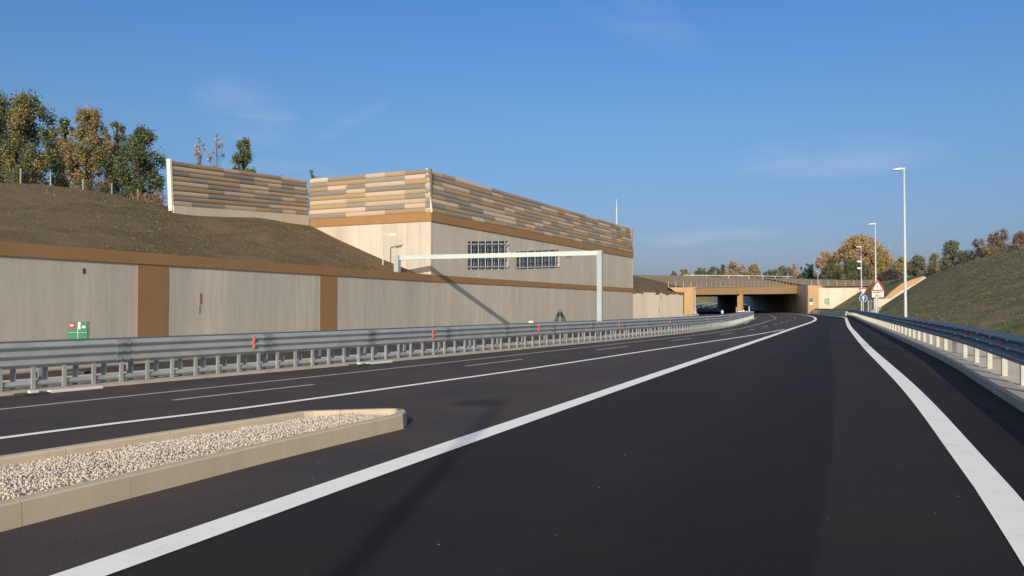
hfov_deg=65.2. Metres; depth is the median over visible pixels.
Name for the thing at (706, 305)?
guardrail
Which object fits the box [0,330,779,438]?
road edge line
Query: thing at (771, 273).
tree
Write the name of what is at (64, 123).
tree
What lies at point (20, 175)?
chain link fence
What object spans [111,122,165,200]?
tree
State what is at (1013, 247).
tree
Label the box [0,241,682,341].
retaining wall
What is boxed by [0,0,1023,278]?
sky
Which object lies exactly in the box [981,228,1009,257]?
tree
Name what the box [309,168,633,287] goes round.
plant building
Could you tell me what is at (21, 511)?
traffic island
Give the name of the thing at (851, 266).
tree
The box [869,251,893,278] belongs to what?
tree
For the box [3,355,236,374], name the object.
guardrail
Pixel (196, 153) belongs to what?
tree
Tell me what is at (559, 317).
triangle sign
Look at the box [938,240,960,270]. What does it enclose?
tree
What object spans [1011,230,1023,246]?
tree
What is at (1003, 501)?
road edge line
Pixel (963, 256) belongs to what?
tree
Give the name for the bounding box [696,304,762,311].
road
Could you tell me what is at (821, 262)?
tree
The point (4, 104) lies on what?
tree
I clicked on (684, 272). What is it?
tree
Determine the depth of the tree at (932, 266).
131.84 m
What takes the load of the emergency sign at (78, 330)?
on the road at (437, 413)
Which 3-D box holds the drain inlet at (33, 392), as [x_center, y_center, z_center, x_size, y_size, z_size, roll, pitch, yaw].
[-8.907,2.012,15.821,0.360,0.075,1.620,-1,-2,32]
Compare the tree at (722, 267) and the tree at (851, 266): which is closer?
the tree at (851, 266)
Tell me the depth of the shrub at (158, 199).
37.80 m
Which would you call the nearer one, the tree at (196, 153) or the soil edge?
the tree at (196, 153)
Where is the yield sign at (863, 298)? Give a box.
[859,288,867,310]
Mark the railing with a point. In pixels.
(689, 281)
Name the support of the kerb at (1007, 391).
on the shoulder
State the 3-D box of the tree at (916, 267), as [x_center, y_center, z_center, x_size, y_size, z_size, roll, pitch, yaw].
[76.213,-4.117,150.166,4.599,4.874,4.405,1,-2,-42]
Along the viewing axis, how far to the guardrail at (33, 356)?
21.13 m
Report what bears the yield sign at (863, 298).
on the shoulder
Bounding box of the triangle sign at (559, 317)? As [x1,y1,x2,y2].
[554,309,565,321]
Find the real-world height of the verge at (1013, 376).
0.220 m
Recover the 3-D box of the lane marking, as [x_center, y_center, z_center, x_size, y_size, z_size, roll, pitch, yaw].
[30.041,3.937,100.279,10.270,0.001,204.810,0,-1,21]
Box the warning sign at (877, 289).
[871,280,883,306]
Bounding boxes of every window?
[468,241,508,269]
[517,250,559,269]
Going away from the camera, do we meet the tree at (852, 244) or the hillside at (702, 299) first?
the tree at (852, 244)
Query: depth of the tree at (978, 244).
111.93 m
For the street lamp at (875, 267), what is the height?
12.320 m
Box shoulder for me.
[777,312,1023,500]
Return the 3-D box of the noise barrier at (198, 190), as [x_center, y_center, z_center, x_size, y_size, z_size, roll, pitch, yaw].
[-13.665,-4.611,41.130,0.400,3.459,10.552,0,-1,20]
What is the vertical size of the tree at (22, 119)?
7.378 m
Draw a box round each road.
[0,312,813,575]
[106,312,1023,575]
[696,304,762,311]
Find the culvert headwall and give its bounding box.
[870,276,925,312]
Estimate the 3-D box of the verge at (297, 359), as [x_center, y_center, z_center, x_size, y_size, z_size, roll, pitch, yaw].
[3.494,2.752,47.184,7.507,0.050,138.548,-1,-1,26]
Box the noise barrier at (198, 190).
[166,159,308,224]
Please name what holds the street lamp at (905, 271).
on the verge at (1013, 376)
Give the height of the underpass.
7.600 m
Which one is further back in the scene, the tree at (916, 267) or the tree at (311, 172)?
the tree at (916, 267)
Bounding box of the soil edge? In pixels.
[632,290,683,294]
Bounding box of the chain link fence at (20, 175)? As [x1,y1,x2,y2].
[1,168,138,197]
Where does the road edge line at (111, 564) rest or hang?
on the road at (437, 413)
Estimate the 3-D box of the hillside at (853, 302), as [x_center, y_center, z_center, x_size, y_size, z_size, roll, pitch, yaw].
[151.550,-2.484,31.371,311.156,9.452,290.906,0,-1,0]
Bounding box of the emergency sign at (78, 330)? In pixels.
[67,321,89,373]
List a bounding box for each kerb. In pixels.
[0,318,755,395]
[848,315,1023,411]
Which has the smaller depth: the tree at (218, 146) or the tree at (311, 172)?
the tree at (311, 172)
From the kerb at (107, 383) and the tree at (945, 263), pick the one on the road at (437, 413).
the kerb at (107, 383)
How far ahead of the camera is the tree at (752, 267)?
237.20 m
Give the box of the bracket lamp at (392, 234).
[382,233,396,264]
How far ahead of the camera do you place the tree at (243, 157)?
59.99 m
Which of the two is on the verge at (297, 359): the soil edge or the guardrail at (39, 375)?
the guardrail at (39, 375)
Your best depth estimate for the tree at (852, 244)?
219.29 m
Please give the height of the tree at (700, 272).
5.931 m
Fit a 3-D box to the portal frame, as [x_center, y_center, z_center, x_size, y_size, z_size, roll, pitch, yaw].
[-0.640,0.314,40.599,10.959,4.390,0.809,0,-1,4]
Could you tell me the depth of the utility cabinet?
129.85 m
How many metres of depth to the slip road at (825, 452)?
7.08 m
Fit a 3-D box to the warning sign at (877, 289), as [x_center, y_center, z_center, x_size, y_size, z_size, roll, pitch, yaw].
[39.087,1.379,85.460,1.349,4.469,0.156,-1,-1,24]
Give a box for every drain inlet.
[14,386,102,395]
[349,360,392,365]
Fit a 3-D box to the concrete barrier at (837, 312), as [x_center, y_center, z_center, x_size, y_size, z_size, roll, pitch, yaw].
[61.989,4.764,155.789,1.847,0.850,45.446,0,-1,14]
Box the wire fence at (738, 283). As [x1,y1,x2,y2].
[696,280,789,286]
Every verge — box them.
[3,323,713,381]
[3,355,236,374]
[850,314,1023,388]
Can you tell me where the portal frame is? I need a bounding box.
[394,250,602,336]
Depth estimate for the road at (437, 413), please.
13.53 m
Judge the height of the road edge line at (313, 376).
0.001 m
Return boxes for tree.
[0,88,71,185]
[0,89,23,182]
[48,116,80,187]
[55,105,118,193]
[101,121,128,193]
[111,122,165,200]
[194,138,205,164]
[206,134,224,167]
[229,135,256,172]
[307,170,317,210]
[678,269,690,275]
[694,267,705,274]
[706,265,723,276]
[720,264,724,274]
[724,260,746,276]
[743,263,761,277]
[763,269,781,277]
[773,266,794,277]
[791,264,798,278]
[795,263,817,278]
[813,250,835,278]
[821,257,841,278]
[831,233,895,278]
[839,257,873,279]
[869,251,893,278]
[888,255,909,277]
[906,253,927,276]
[926,253,941,274]
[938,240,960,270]
[953,249,979,265]
[965,238,988,261]
[974,245,1001,259]
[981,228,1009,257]
[1001,241,1023,253]
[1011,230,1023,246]
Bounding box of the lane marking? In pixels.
[174,317,796,399]
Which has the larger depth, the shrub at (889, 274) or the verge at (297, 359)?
the shrub at (889, 274)
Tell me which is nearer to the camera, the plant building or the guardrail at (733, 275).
the plant building
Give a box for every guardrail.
[0,311,745,379]
[0,311,753,391]
[684,275,792,277]
[700,302,717,307]
[814,308,1023,384]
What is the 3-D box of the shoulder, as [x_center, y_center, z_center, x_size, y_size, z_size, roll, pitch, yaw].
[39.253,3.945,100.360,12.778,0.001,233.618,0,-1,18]
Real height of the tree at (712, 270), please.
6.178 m
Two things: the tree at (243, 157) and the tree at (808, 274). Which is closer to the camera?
the tree at (243, 157)
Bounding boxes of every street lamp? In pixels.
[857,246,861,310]
[868,223,876,312]
[892,168,906,316]
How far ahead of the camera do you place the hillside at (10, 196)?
31.41 m
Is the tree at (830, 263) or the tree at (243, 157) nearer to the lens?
the tree at (243, 157)
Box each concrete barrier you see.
[680,313,698,316]
[811,310,847,315]
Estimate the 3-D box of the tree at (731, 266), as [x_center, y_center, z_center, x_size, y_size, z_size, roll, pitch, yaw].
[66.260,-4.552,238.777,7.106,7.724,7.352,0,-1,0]
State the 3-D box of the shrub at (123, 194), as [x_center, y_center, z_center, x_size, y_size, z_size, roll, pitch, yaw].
[-19.429,-4.225,39.970,1.600,1.446,1.548,-1,-2,40]
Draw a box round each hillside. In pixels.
[0,183,682,292]
[645,292,746,304]
[833,249,1023,336]
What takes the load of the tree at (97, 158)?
on the hillside at (10, 196)
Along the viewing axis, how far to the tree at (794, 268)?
254.84 m
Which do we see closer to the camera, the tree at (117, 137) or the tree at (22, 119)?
the tree at (22, 119)
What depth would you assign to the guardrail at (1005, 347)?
22.77 m
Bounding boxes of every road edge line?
[0,314,775,409]
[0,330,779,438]
[50,312,816,575]
[776,312,1023,565]
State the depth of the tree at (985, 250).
103.97 m
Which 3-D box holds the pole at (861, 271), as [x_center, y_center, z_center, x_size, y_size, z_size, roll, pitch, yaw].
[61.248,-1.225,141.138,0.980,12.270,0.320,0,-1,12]
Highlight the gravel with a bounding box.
[0,412,390,500]
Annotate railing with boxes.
[635,275,877,286]
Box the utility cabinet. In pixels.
[867,299,872,311]
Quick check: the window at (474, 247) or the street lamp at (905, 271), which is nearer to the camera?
the window at (474, 247)
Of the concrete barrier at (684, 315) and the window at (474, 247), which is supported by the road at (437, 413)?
the concrete barrier at (684, 315)
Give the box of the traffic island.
[0,408,406,531]
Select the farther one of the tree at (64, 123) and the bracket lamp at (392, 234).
the tree at (64, 123)
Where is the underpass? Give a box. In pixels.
[667,285,867,313]
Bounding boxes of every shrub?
[114,189,134,197]
[126,189,167,205]
[876,268,903,280]
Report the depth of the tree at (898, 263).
179.73 m
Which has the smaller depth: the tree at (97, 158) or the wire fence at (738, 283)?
the tree at (97, 158)
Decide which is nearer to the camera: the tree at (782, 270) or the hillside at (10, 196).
the hillside at (10, 196)

